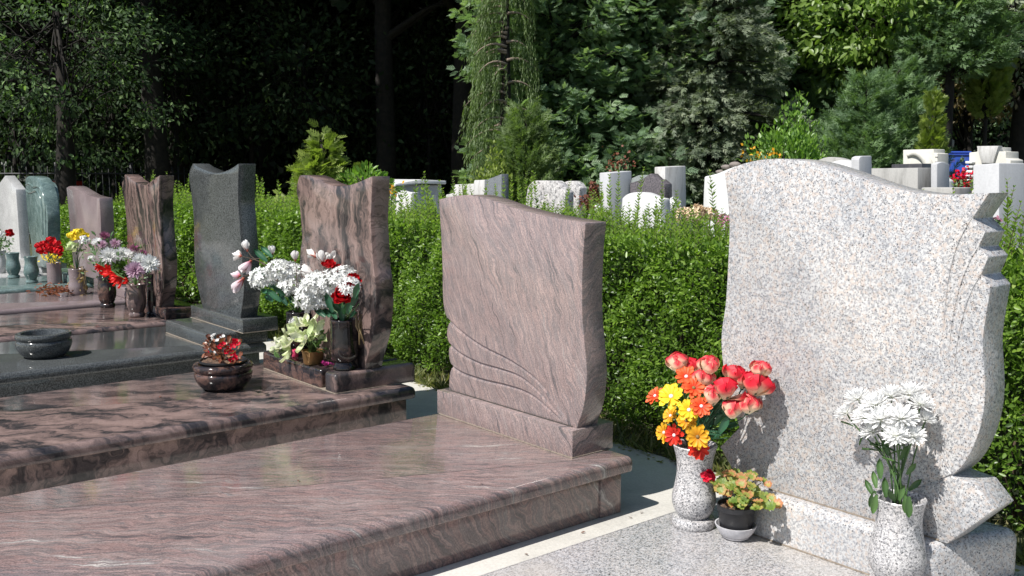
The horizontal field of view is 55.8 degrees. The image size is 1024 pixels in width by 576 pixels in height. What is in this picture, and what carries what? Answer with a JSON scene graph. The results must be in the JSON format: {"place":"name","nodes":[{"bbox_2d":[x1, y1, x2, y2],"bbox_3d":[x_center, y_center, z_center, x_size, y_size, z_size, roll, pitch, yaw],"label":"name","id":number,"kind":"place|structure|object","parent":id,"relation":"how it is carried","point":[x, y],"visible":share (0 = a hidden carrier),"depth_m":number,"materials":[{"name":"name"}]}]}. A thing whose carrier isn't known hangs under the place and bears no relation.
{"place":"outdoors","nodes":[
{"label":"outdoors","id":0,"kind":"place"},
{"bbox_2d":[252,246,301,312],"bbox_3d":[-1.493,-0.051,6.041,0.205,0.401,0.647,-6,9,-39],"label":"leaf sprig","id":1,"kind":"object","parent":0,"point":[271,295],"visible":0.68,"depth_m":5.96,"materials":[{"name":"green plant"}]},
{"bbox_2d":[247,266,292,301],"bbox_3d":[-1.490,0.005,6.070,0.193,0.281,0.508,-6,9,-39],"label":"bloom head","id":2,"kind":"object","parent":1,"relation":"attached to","point":[263,282],"visible":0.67,"depth_m":6.13},
{"bbox_2d":[264,258,293,300],"bbox_3d":[-1.411,-0.017,5.992,0.243,0.341,0.173,1,7,10],"label":"bloom head","id":3,"kind":"object","parent":1,"relation":"attached to","point":[280,265],"visible":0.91,"depth_m":5.95},
{"bbox_2d":[29,235,1023,571],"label":"ground","id":4,"kind":"structure","parent":0,"point":[1001,521],"depth_m":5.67,"materials":[{"name":"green plant"}]},
{"bbox_2d":[0,0,121,188],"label":"understorey tree","id":5,"kind":"object","parent":4,"relation":"on","point":[10,145],"visible":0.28,"depth_m":22.37,"materials":[{"name":"green plant"}]},
{"bbox_2d":[0,0,130,187],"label":"forest tree","id":6,"kind":"object","parent":4,"relation":"on","point":[18,28],"visible":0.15,"depth_m":24.96,"materials":[{"name":"green plant"}]},
{"bbox_2d":[0,162,201,243],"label":"fence","id":7,"kind":"object","parent":4,"relation":"on","point":[130,171],"visible":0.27,"depth_m":20.12,"materials":[{"name":"metal"}]},
{"bbox_2d":[0,0,215,200],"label":"understorey tree","id":8,"kind":"object","parent":4,"relation":"on","point":[113,144],"visible":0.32,"depth_m":21.93,"materials":[{"name":"green plant"}]},
{"bbox_2d":[0,0,233,246],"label":"acacia tree","id":9,"kind":"object","parent":4,"relation":"on","point":[65,111],"visible":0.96,"depth_m":19.03,"materials":[{"name":"green plant"}]},
{"bbox_2d":[45,0,196,202],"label":"forest tree","id":10,"kind":"object","parent":4,"relation":"on","point":[121,143],"visible":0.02,"depth_m":27.06,"materials":[{"name":"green plant"}]},
{"bbox_2d":[135,0,169,181],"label":"forest tree","id":11,"kind":"object","parent":4,"relation":"on","point":[156,155],"visible":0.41,"depth_m":20.59,"materials":[{"name":"brown plant"}]},
{"bbox_2d":[46,0,286,201],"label":"understorey tree","id":12,"kind":"object","parent":4,"relation":"on","point":[176,96],"visible":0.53,"depth_m":21.63,"materials":[{"name":"green plant"}]},
{"bbox_2d":[99,0,257,195],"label":"forest tree","id":13,"kind":"object","parent":4,"relation":"on","point":[179,14],"visible":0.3,"depth_m":24.05,"materials":[{"name":"green plant"}]},
{"bbox_2d":[157,0,310,170],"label":"forest tree","id":14,"kind":"object","parent":4,"relation":"on","point":[251,21],"visible":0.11,"depth_m":32.14,"materials":[{"name":"green plant"}]},
{"bbox_2d":[167,0,337,198],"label":"understorey tree","id":15,"kind":"object","parent":4,"relation":"on","point":[220,75],"visible":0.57,"depth_m":23.31,"materials":[{"name":"green plant"}]},
{"bbox_2d":[198,0,340,200],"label":"forest tree","id":16,"kind":"object","parent":4,"relation":"on","point":[263,152],"visible":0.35,"depth_m":25.49,"materials":[{"name":"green plant"}]},
{"bbox_2d":[206,0,385,172],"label":"understorey tree","id":17,"kind":"object","parent":4,"relation":"on","point":[295,54],"visible":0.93,"depth_m":22.27,"materials":[{"name":"green plant"}]},
{"bbox_2d":[269,118,368,204],"bbox_3d":[-2.235,-0.870,11.014,1.391,2.100,1.557,1,7,5],"label":"thuja","id":18,"kind":"object","parent":4,"relation":"on","point":[313,162],"visible":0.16,"depth_m":10.82,"materials":[{"name":"green plant"}]},
{"bbox_2d":[230,0,412,171],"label":"forest tree","id":19,"kind":"object","parent":4,"relation":"on","point":[332,11],"visible":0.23,"depth_m":29.18,"materials":[{"name":"green plant"}]},
{"bbox_2d":[272,0,447,171],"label":"understorey tree","id":20,"kind":"object","parent":4,"relation":"on","point":[363,115],"visible":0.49,"depth_m":24.68,"materials":[{"name":"green plant"}]},
{"bbox_2d":[337,160,403,193],"bbox_3d":[-1.607,-0.583,10.586,0.727,1.631,0.636,-6,9,-39],"label":"laurel shrub","id":21,"kind":"object","parent":4,"relation":"on","point":[371,172],"visible":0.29,"depth_m":10.48,"materials":[{"name":"green plant"}]},
{"bbox_2d":[327,0,455,178],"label":"forest tree","id":22,"kind":"object","parent":4,"relation":"on","point":[385,115],"visible":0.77,"depth_m":22.98,"materials":[{"name":"brown plant"}]},
{"bbox_2d":[338,0,475,184],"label":"forest tree","id":23,"kind":"object","parent":4,"relation":"on","point":[414,5],"visible":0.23,"depth_m":27.09,"materials":[{"name":"green plant"}]},
{"bbox_2d":[389,179,445,213],"bbox_3d":[-1.426,-0.772,13.137,0.812,1.399,0.720,-6,9,-39],"label":"gravestone","id":24,"kind":"object","parent":4,"relation":"on","point":[409,185],"visible":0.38,"depth_m":12.88,"materials":[{"name":"grey stone"}]},
{"bbox_2d":[341,0,499,196],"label":"understorey tree","id":25,"kind":"object","parent":4,"relation":"on","point":[435,54],"visible":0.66,"depth_m":24.35,"materials":[{"name":"green plant"}]},
{"bbox_2d":[393,38,497,191],"bbox_3d":[-1.429,-4.214,26.265,4.252,5.108,4.351,-6,9,-39],"label":"understorey tree","id":26,"kind":"object","parent":4,"relation":"on","point":[445,123],"visible":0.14,"depth_m":25.71,"materials":[{"name":"green plant"}]},
{"bbox_2d":[442,0,473,191],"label":"forest tree","id":27,"kind":"object","parent":4,"relation":"on","point":[462,91],"visible":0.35,"depth_m":22.88,"materials":[{"name":"brown plant"}]},
{"bbox_2d":[469,140,516,200],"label":"thuja","id":28,"kind":"object","parent":4,"relation":"on","point":[493,172],"visible":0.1,"depth_m":13.87,"materials":[{"name":"green plant"}]},
{"bbox_2d":[485,174,508,198],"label":"gravestone","id":29,"kind":"object","parent":4,"relation":"on","point":[497,181],"visible":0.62,"depth_m":12.35,"materials":[{"name":"grey stone"}]},
{"bbox_2d":[456,0,541,182],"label":"weeping conifer","id":30,"kind":"object","parent":4,"relation":"on","point":[486,61],"visible":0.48,"depth_m":16.27,"materials":[{"name":"green plant"}]},
{"bbox_2d":[0,24,1003,232],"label":"undergrowth","id":31,"kind":"object","parent":4,"relation":"on","point":[286,177],"visible":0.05,"depth_m":24.51,"materials":[{"name":"green plant"}]},
{"bbox_2d":[0,0,1010,198],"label":"wood","id":32,"kind":"object","parent":4,"relation":"on","point":[282,157],"visible":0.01,"depth_m":32.99,"materials":[{"name":"green plant"}]},
{"bbox_2d":[472,94,568,203],"bbox_3d":[0.235,-1.549,14.357,1.611,2.652,1.600,-6,9,-39],"label":"juniper","id":33,"kind":"object","parent":4,"relation":"on","point":[534,156],"visible":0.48,"depth_m":14.13,"materials":[{"name":"green plant"}]},
{"bbox_2d":[60,166,1023,530],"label":"hedge","id":34,"kind":"object","parent":4,"relation":"on","point":[664,290],"visible":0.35,"depth_m":5.51,"materials":[{"name":"green plant"}]},
{"bbox_2d":[526,180,573,215],"bbox_3d":[0.417,-0.517,11.000,0.130,1.401,0.692,-6,9,-39],"label":"gravestone","id":35,"kind":"object","parent":4,"relation":"on","point":[554,190],"visible":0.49,"depth_m":10.80,"materials":[{"name":"stone"}]},
{"bbox_2d":[446,0,667,217],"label":"cypress","id":36,"kind":"object","parent":4,"relation":"on","point":[546,29],"visible":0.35,"depth_m":17.14,"materials":[{"name":"green plant"}]},
{"bbox_2d":[472,0,748,218],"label":"cypress","id":37,"kind":"object","parent":4,"relation":"on","point":[642,136],"visible":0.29,"depth_m":17.14,"materials":[{"name":"green plant"}]},
{"bbox_2d":[600,171,630,222],"bbox_3d":[1.220,-0.623,11.435,0.379,1.509,0.170,-6,9,-39],"label":"gravestone","id":38,"kind":"object","parent":4,"relation":"on","point":[625,180],"visible":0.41,"depth_m":11.27,"materials":[{"name":"grey stone"}]},
{"bbox_2d":[621,192,670,230],"bbox_3d":[1.265,-0.252,9.188,0.130,1.308,0.554,-6,9,-39],"label":"gravestone","id":39,"kind":"object","parent":4,"relation":"on","point":[646,199],"visible":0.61,"depth_m":9.06,"materials":[{"name":"white stone"}]},
{"bbox_2d":[630,174,671,214],"bbox_3d":[1.472,-0.476,10.331,0.120,1.480,0.499,-6,9,-39],"label":"gravestone","id":40,"kind":"object","parent":4,"relation":"on","point":[651,183],"visible":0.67,"depth_m":10.16,"materials":[{"name":"grey stone"}]},
{"bbox_2d":[528,0,802,206],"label":"cypress","id":41,"kind":"object","parent":4,"relation":"on","point":[771,67],"visible":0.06,"depth_m":17.64,"materials":[{"name":"green plant"}]},
{"bbox_2d":[655,166,685,207],"bbox_3d":[1.913,-0.690,11.737,0.400,1.570,0.170,-6,9,-39],"label":"gravestone","id":42,"kind":"object","parent":4,"relation":"on","point":[675,176],"visible":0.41,"depth_m":11.61,"materials":[{"name":"white stone"}]},
{"bbox_2d":[618,0,816,229],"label":"fir","id":43,"kind":"object","parent":4,"relation":"on","point":[726,148],"visible":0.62,"depth_m":17.04,"materials":[{"name":"green plant"}]},
{"bbox_2d":[703,166,735,236],"bbox_3d":[1.780,-0.238,8.084,0.140,1.544,0.378,-6,9,-39],"label":"gravestone","id":44,"kind":"object","parent":4,"relation":"on","point":[720,187],"visible":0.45,"depth_m":8.00,"materials":[{"name":"white stone"}]},
{"bbox_2d":[739,88,834,162],"bbox_3d":[3.973,-1.424,13.905,1.433,2.873,1.356,-6,9,-39],"label":"shrub","id":45,"kind":"object","parent":4,"relation":"on","point":[792,135],"visible":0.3,"depth_m":13.73,"materials":[{"name":"green plant"}]},
{"bbox_2d":[801,65,918,167],"bbox_3d":[5.474,-1.878,15.000,2.218,3.152,2.167,-6,9,-39],"label":"juniper","id":46,"kind":"object","parent":4,"relation":"on","point":[881,146],"visible":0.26,"depth_m":14.76,"materials":[{"name":"green plant"}]},
{"bbox_2d":[760,0,1013,107],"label":"broad leaved tree","id":47,"kind":"object","parent":4,"relation":"on","point":[848,49],"visible":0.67,"depth_m":17.94,"materials":[{"name":"green plant"}]},
{"bbox_2d":[836,52,964,178],"bbox_3d":[6.319,-2.091,15.783,2.302,3.388,2.259,5,8,34],"label":"juniper","id":48,"kind":"object","parent":4,"relation":"on","point":[911,77],"visible":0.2,"depth_m":15.25,"materials":[{"name":"green plant"}]},
{"bbox_2d":[872,168,930,188],"bbox_3d":[3.608,-0.371,9.221,0.420,1.536,0.714,-6,9,-39],"label":"gravestone","id":49,"kind":"object","parent":4,"relation":"on","point":[918,178],"visible":0.18,"depth_m":8.84,"materials":[{"name":"stone"}]},
{"bbox_2d":[903,149,947,163],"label":"gravestone","id":50,"kind":"object","parent":4,"relation":"on","point":[924,156],"visible":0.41,"depth_m":10.74,"materials":[{"name":"beige stone"}]},
{"bbox_2d":[912,85,949,151],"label":"thuja","id":51,"kind":"object","parent":4,"relation":"on","point":[928,138],"visible":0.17,"depth_m":14.31,"materials":[{"name":"green plant"}]},
{"bbox_2d":[931,162,948,186],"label":"gravestone","id":52,"kind":"object","parent":4,"relation":"on","point":[939,174],"visible":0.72,"depth_m":8.70,"materials":[{"name":"grey stone"}]},
{"bbox_2d":[882,0,1023,150],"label":"tree","id":53,"kind":"object","parent":4,"relation":"on","point":[975,57],"visible":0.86,"depth_m":16.71,"materials":[{"name":"green plant"}]},
{"bbox_2d":[918,66,1017,178],"bbox_3d":[9.551,-3.130,20.715,3.218,4.289,2.921,-6,9,-39],"label":"yellowing tree","id":54,"kind":"object","parent":4,"relation":"on","point":[965,131],"visible":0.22,"depth_m":20.62,"materials":[{"name":"green plant"}]},
{"bbox_2d":[933,0,1023,162],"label":"shade tree","id":55,"kind":"object","parent":4,"relation":"on","point":[1016,141],"visible":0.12,"depth_m":19.59,"materials":[{"name":"green plant"}]},
{"bbox_2d":[952,7,1012,151],"bbox_3d":[11.707,-4.082,22.173,4.378,5.831,4.566,-6,9,-39],"label":"shade tree","id":56,"kind":"object","parent":4,"relation":"on","point":[1005,122],"visible":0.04,"depth_m":21.74,"materials":[{"name":"green plant"}]},
{"bbox_2d":[961,5,1018,145],"bbox_3d":[8.883,-3.317,18.226,0.948,5.238,1.002,-6,9,-39],"label":"tree","id":57,"kind":"object","parent":4,"relation":"on","point":[986,98],"visible":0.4,"depth_m":18.00,"materials":[{"name":"green plant"}]},
{"bbox_2d":[965,146,1022,192],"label":"gravestone","id":58,"kind":"object","parent":4,"relation":"on","point":[990,154],"visible":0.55,"depth_m":11.75,"materials":[{"name":"beige stone"}]},
{"bbox_2d":[973,163,1023,249],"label":"gravestone","id":59,"kind":"object","parent":4,"relation":"on","point":[988,178],"visible":0.22,"depth_m":7.52,"materials":[{"name":"grey stone"}]},
{"bbox_2d":[191,317,1023,575],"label":"concrete path","id":60,"kind":"structure","parent":0,"point":[647,485],"depth_m":4.32,"materials":[{"name":"grey concrete"}]},
{"bbox_2d":[0,176,66,277],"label":"grave","id":61,"kind":"object","parent":60,"relation":"on","point":[13,210],"visible":0.41,"depth_m":12.36,"materials":[{"name":"grey stone"}]},
{"bbox_2d":[0,176,93,293],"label":"grave","id":62,"kind":"object","parent":60,"relation":"on","point":[43,202],"visible":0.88,"depth_m":11.02,"materials":[{"name":"green stone"}]},
{"bbox_2d":[5,252,20,277],"bbox_3d":[-5.625,-0.256,10.909,0.155,0.286,0.155,-6,9,-39],"label":"stone vase","id":63,"kind":"object","parent":62,"relation":"on","point":[13,267],"visible":1,"depth_m":10.86,"materials":[{"name":"green stone"}]},
{"bbox_2d":[23,256,38,282],"bbox_3d":[-5.186,-0.199,10.436,0.154,0.285,0.154,-6,9,-39],"label":"stone vase","id":64,"kind":"object","parent":62,"relation":"on","point":[31,271],"visible":1,"depth_m":10.39,"materials":[{"name":"green stone"}]},
{"bbox_2d":[0,186,128,314],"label":"grave","id":65,"kind":"object","parent":60,"relation":"on","point":[89,209],"visible":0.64,"depth_m":9.67,"materials":[{"name":"stone"}]},
{"bbox_2d":[68,268,86,294],"bbox_3d":[-4.242,-0.063,9.438,0.168,0.253,0.168,-6,9,-39],"label":"stone vase","id":66,"kind":"object","parent":65,"relation":"on","point":[74,284],"visible":0.9,"depth_m":9.37,"materials":[{"name":"stone"}]},
{"bbox_2d":[0,174,193,342],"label":"grave","id":67,"kind":"object","parent":60,"relation":"on","point":[149,214],"visible":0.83,"depth_m":7.97,"materials":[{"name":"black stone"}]},
{"bbox_2d":[97,276,115,307],"bbox_3d":[-3.607,0.035,8.615,0.157,0.275,0.157,-6,9,-39],"label":"stone vase","id":68,"kind":"object","parent":67,"relation":"on","point":[106,297],"visible":0.9,"depth_m":8.56,"materials":[{"name":"brown stone"}]},
{"bbox_2d":[126,283,145,317],"bbox_3d":[-3.124,0.103,8.044,0.156,0.275,0.156,-6,9,-39],"label":"stone vase","id":69,"kind":"object","parent":67,"relation":"on","point":[136,300],"visible":0.98,"depth_m":7.99,"materials":[{"name":"black stone"}]},
{"bbox_2d":[0,164,277,397],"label":"grave","id":70,"kind":"object","parent":60,"relation":"on","point":[224,214],"visible":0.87,"depth_m":6.70,"materials":[{"name":"grey stone"}]},
{"bbox_2d":[14,328,71,358],"bbox_3d":[-3.060,0.367,6.327,0.342,0.162,0.342,-6,9,-39],"label":"stone bowl","id":71,"kind":"object","parent":70,"relation":"on","point":[46,343],"visible":1,"depth_m":6.21,"materials":[{"name":"grey stone"}]},
{"bbox_2d":[0,175,414,496],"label":"grave","id":72,"kind":"object","parent":60,"relation":"on","point":[50,439],"visible":0.88,"depth_m":5.24,"materials":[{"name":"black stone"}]},
{"bbox_2d":[192,359,253,391],"bbox_3d":[-1.634,0.494,5.481,0.333,0.151,0.333,-6,9,-39],"label":"stone bowl","id":73,"kind":"object","parent":72,"relation":"on","point":[223,379],"visible":0.79,"depth_m":5.35,"materials":[{"name":"brown stone"}]},
{"bbox_2d":[199,355,246,366],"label":"soil","id":74,"kind":"structure","parent":73,"relation":"in","point":[206,362],"depth_m":5.40,"materials":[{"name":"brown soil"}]},
{"bbox_2d":[202,333,242,363],"bbox_3d":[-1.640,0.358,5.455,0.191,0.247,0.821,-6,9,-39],"label":"begonia plant","id":75,"kind":"object","parent":74,"relation":"in","point":[220,339],"visible":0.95,"depth_m":5.40,"materials":[{"name":"red plant"}]},
{"bbox_2d":[302,348,324,364],"bbox_3d":[-1.158,0.401,5.634,0.134,0.078,0.134,-6,9,-39],"label":"plant pot","id":76,"kind":"object","parent":72,"relation":"on","point":[313,358],"visible":0.88,"depth_m":5.58,"materials":[{"name":"gold metal"}]},
{"bbox_2d":[269,313,327,362],"bbox_3d":[-1.300,0.309,5.769,0.272,0.339,0.689,-6,9,-39],"label":"lily plant","id":77,"kind":"object","parent":76,"relation":"in","point":[314,331],"visible":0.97,"depth_m":5.62,"materials":[{"name":"white plant"}]},
{"bbox_2d":[330,317,358,370],"bbox_3d":[-0.945,0.317,5.458,0.160,0.286,0.160,-6,9,-39],"label":"stone vase","id":78,"kind":"object","parent":72,"relation":"on","point":[344,346],"visible":0.94,"depth_m":5.39,"materials":[{"name":"black stone"}]},
{"bbox_2d":[313,283,359,320],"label":"leaf sprig","id":79,"kind":"object","parent":78,"relation":"in","point":[342,310],"visible":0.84,"depth_m":5.36,"materials":[{"name":"green plant"}]},
{"bbox_2d":[292,282,337,313],"bbox_3d":[-1.112,0.078,5.505,0.209,0.226,0.334,-6,9,-39],"label":"bloom head","id":80,"kind":"object","parent":79,"relation":"attached to","point":[304,304],"visible":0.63,"depth_m":5.48},
{"bbox_2d":[300,269,329,296],"bbox_3d":[-1.077,0.042,5.493,0.254,0.299,0.172,-1,7,-7],"label":"bloom head","id":81,"kind":"object","parent":79,"relation":"attached to","point":[312,276],"visible":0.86,"depth_m":5.43},
{"bbox_2d":[0,195,631,575],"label":"grave","id":82,"kind":"object","parent":60,"relation":"on","point":[510,443],"visible":1,"depth_m":4.05,"materials":[{"name":"pink stone"}]},
{"bbox_2d":[480,159,1023,575],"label":"grave","id":83,"kind":"object","parent":60,"relation":"on","point":[842,280],"visible":0.88,"depth_m":3.04,"materials":[{"name":"stone"}]},
{"bbox_2d":[672,438,717,531],"bbox_3d":[0.641,0.692,3.405,0.155,0.294,0.155,-6,9,-39],"label":"stone vase","id":84,"kind":"object","parent":83,"relation":"on","point":[694,498],"visible":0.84,"depth_m":3.35,"materials":[{"name":"grey stone"}]},
{"bbox_2d":[658,383,682,409],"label":"daisy","id":85,"kind":"object","parent":84,"relation":"in","point":[671,394],"visible":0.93,"depth_m":3.35,"materials":[{"name":"yellow plant"}]},
{"bbox_2d":[665,351,687,398],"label":"rose","id":86,"kind":"object","parent":84,"relation":"in","point":[675,360],"visible":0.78,"depth_m":3.37,"materials":[{"name":"pink plant"}]},
{"bbox_2d":[685,424,709,449],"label":"daisy","id":87,"kind":"object","parent":84,"relation":"in","point":[698,437],"visible":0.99,"depth_m":3.25,"materials":[{"name":"yellow plant"}]},
{"bbox_2d":[661,399,738,446],"bbox_3d":[0.662,0.474,3.409,0.121,0.196,0.400,-2,7,-16],"label":"leaf sprig","id":88,"kind":"object","parent":84,"relation":"in","point":[724,424],"visible":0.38,"depth_m":3.29,"materials":[{"name":"green plant"}]},
{"bbox_2d":[689,396,712,425],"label":"daisy","id":89,"kind":"object","parent":84,"relation":"in","point":[699,406],"visible":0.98,"depth_m":3.24,"materials":[{"name":"orange plant"}]},
{"bbox_2d":[695,355,719,421],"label":"rose","id":90,"kind":"object","parent":84,"relation":"in","point":[709,364],"visible":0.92,"depth_m":3.28,"materials":[{"name":"pink plant"}]},
{"bbox_2d":[704,377,745,430],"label":"rose","id":91,"kind":"object","parent":84,"relation":"in","point":[726,387],"visible":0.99,"depth_m":3.20,"materials":[{"name":"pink plant"}]},
{"bbox_2d":[712,393,762,429],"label":"rose","id":92,"kind":"object","parent":84,"relation":"in","point":[749,404],"visible":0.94,"depth_m":3.19,"materials":[{"name":"pink plant"}]},
{"bbox_2d":[710,371,775,427],"bbox_3d":[0.763,0.424,3.289,0.113,0.314,0.286,-6,9,-39],"label":"rose","id":93,"kind":"object","parent":84,"relation":"in","point":[756,385],"visible":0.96,"depth_m":3.18,"materials":[{"name":"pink plant"}]},
{"bbox_2d":[715,518,756,541],"bbox_3d":[0.763,0.827,3.300,0.142,0.050,0.142,-6,9,-39],"label":"plant saucer","id":94,"kind":"object","parent":83,"relation":"on","point":[734,535],"visible":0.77,"depth_m":3.25,"materials":[{"name":"white ceramic"}]},
{"bbox_2d":[717,498,755,539],"bbox_3d":[0.763,0.786,3.295,0.130,0.107,0.130,-6,9,-39],"label":"plant pot","id":95,"kind":"object","parent":94,"relation":"on","point":[738,519],"visible":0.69,"depth_m":3.25,"materials":[{"name":"black plastic"}]},
{"bbox_2d":[700,468,782,510],"bbox_3d":[0.779,0.680,3.267,0.178,0.147,0.308,-6,9,-39],"label":"geranium plant","id":96,"kind":"object","parent":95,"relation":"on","point":[736,481],"visible":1,"depth_m":3.23,"materials":[{"name":"green plant"}]},
{"bbox_2d":[868,489,927,575],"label":"stone vase","id":97,"kind":"object","parent":83,"relation":"on","point":[897,546],"visible":0.91,"depth_m":2.81,"materials":[{"name":"grey stone"}]},
{"bbox_2d":[858,391,894,503],"bbox_3d":[1.072,0.476,2.866,0.098,0.343,0.102,-6,9,-39],"label":"chrysanthemum","id":98,"kind":"object","parent":97,"relation":"in","point":[872,401],"visible":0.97,"depth_m":2.85,"materials":[{"name":"white plant"}]},
{"bbox_2d":[841,421,921,517],"bbox_3d":[1.073,0.542,2.857,0.246,0.245,0.133,5,8,35],"label":"leaf sprig","id":99,"kind":"object","parent":97,"relation":"in","point":[907,506],"visible":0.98,"depth_m":2.84,"materials":[{"name":"green plant"}]},
{"bbox_2d":[862,403,902,503],"bbox_3d":[1.087,0.493,2.820,0.137,0.319,0.096,-1,7,-4],"label":"chrysanthemum","id":100,"kind":"object","parent":97,"relation":"in","point":[875,416],"visible":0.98,"depth_m":2.80,"materials":[{"name":"white plant"}]},
{"bbox_2d":[876,384,907,503],"bbox_3d":[1.118,0.465,2.869,0.090,0.364,0.094,2,7,14],"label":"chrysanthemum","id":101,"kind":"object","parent":97,"relation":"in","point":[891,392],"visible":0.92,"depth_m":2.85,"materials":[{"name":"white plant"}]},
{"bbox_2d":[879,423,912,500],"bbox_3d":[1.101,0.517,2.795,0.088,0.278,0.128,1,7,10],"label":"chrysanthemum","id":102,"kind":"object","parent":97,"relation":"in","point":[894,433],"visible":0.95,"depth_m":2.76,"materials":[{"name":"white plant"}]},
{"bbox_2d":[883,402,920,491],"bbox_3d":[1.116,0.491,2.797,0.101,0.329,0.113,-2,7,-18],"label":"chrysanthemum","id":103,"kind":"object","parent":97,"relation":"in","point":[905,413],"visible":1,"depth_m":2.77,"materials":[{"name":"white plant"}]},
{"bbox_2d":[897,425,926,502],"bbox_3d":[1.155,0.520,2.799,0.077,0.271,0.127,3,7,23],"label":"chrysanthemum","id":104,"kind":"object","parent":97,"relation":"in","point":[918,434],"visible":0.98,"depth_m":2.76,"materials":[{"name":"white plant"}]},
{"bbox_2d":[896,393,935,503],"bbox_3d":[1.176,0.478,2.825,0.086,0.349,0.094,-6,9,-39],"label":"chrysanthemum","id":105,"kind":"object","parent":97,"relation":"in","point":[920,400],"visible":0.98,"depth_m":2.80,"materials":[{"name":"white plant"}]},
{"bbox_2d":[708,0,900,162],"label":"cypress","id":106,"kind":"object","parent":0,"point":[813,98],"visible":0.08,"depth_m":18.97,"materials":[{"name":"green plant"}]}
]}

